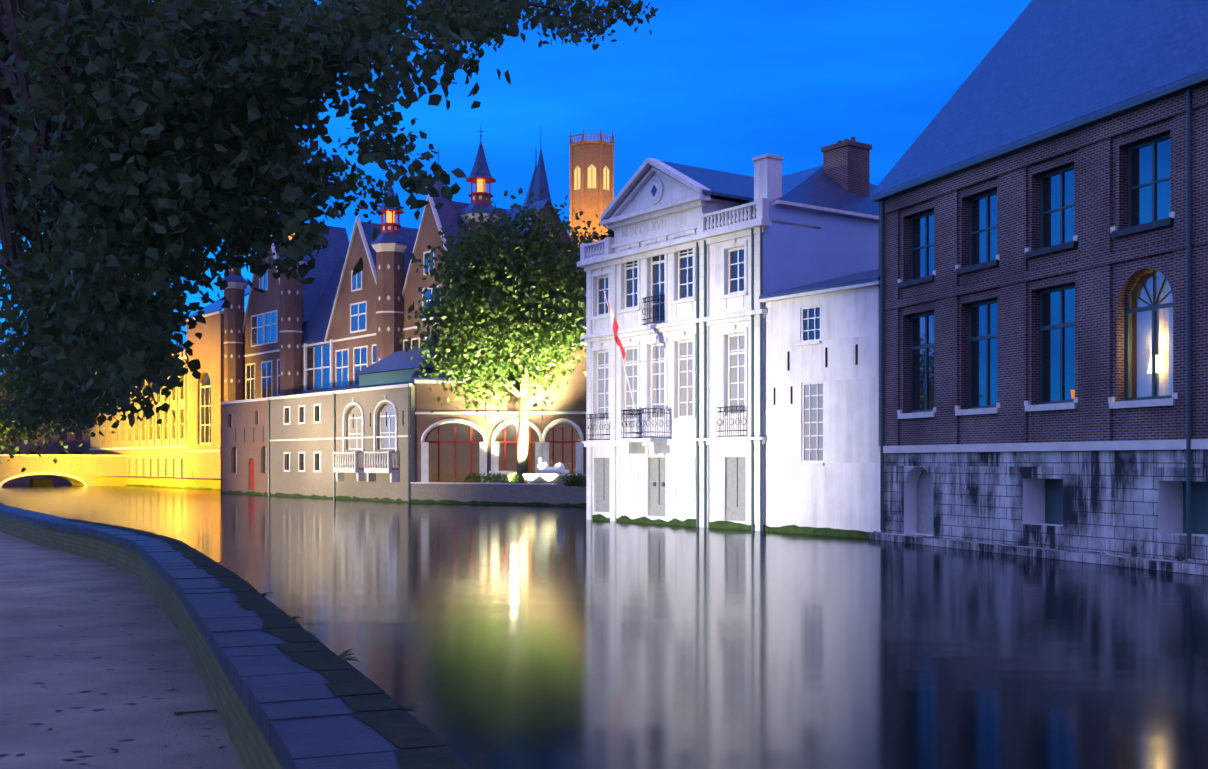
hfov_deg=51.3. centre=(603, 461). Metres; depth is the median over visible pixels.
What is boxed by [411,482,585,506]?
garden terrace
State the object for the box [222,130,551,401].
towers
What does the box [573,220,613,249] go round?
tree leaves
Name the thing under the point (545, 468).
reclining sculpture
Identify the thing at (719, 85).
sky
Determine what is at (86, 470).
arch bridge
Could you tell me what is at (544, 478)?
sculpture plinth
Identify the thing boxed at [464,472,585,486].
garden shrubs
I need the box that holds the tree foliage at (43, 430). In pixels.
[0,306,120,482]
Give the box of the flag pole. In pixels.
[603,290,656,409]
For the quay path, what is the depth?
8.36 m
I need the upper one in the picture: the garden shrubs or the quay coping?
the garden shrubs
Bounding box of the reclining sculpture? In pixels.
[538,457,569,473]
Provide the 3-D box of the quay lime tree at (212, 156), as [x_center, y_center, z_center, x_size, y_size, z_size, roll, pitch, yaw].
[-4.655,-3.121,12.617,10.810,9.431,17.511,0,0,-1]
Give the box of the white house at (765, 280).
[577,137,880,537]
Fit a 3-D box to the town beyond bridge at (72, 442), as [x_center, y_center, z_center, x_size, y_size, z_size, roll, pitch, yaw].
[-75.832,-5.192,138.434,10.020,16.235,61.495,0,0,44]
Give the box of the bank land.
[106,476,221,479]
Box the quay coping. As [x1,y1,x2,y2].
[0,503,474,768]
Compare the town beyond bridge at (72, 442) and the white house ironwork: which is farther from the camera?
the town beyond bridge at (72, 442)
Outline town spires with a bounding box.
[432,149,536,204]
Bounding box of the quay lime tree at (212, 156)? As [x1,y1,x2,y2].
[0,0,657,439]
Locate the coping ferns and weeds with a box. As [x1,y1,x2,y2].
[217,560,423,712]
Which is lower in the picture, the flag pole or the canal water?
the canal water
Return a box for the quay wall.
[0,515,282,768]
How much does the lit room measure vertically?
3.500 m
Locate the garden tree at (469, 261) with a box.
[392,187,598,482]
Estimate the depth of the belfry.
295.33 m
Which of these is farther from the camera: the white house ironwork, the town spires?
the town spires
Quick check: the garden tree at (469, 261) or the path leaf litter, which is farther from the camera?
the garden tree at (469, 261)
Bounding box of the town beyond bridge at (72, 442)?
[0,374,89,483]
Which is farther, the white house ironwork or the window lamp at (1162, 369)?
the white house ironwork
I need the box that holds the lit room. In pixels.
[1130,269,1168,397]
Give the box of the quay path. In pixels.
[0,532,243,768]
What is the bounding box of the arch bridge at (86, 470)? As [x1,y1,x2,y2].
[0,454,126,486]
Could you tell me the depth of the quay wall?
10.18 m
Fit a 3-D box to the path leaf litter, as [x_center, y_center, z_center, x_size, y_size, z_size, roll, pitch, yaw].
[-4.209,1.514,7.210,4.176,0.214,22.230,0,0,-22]
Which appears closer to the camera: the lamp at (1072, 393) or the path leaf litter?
the path leaf litter
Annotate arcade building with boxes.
[411,293,585,482]
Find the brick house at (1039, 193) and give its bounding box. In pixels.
[869,0,1207,575]
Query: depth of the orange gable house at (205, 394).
111.31 m
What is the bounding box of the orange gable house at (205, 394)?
[186,286,249,489]
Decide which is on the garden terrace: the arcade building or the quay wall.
the arcade building
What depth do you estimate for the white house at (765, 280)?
46.06 m
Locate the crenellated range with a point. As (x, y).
(151, 447)
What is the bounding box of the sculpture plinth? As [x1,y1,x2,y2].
[523,474,585,486]
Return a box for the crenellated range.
[89,345,219,489]
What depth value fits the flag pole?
47.51 m
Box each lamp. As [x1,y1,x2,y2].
[1071,390,1074,398]
[1147,355,1164,398]
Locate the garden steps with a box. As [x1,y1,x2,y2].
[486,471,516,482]
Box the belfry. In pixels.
[569,128,613,253]
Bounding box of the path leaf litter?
[0,564,223,767]
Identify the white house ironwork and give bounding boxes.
[587,295,746,453]
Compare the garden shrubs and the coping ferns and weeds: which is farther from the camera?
the garden shrubs
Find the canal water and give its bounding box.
[0,483,1207,768]
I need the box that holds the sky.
[0,0,1031,373]

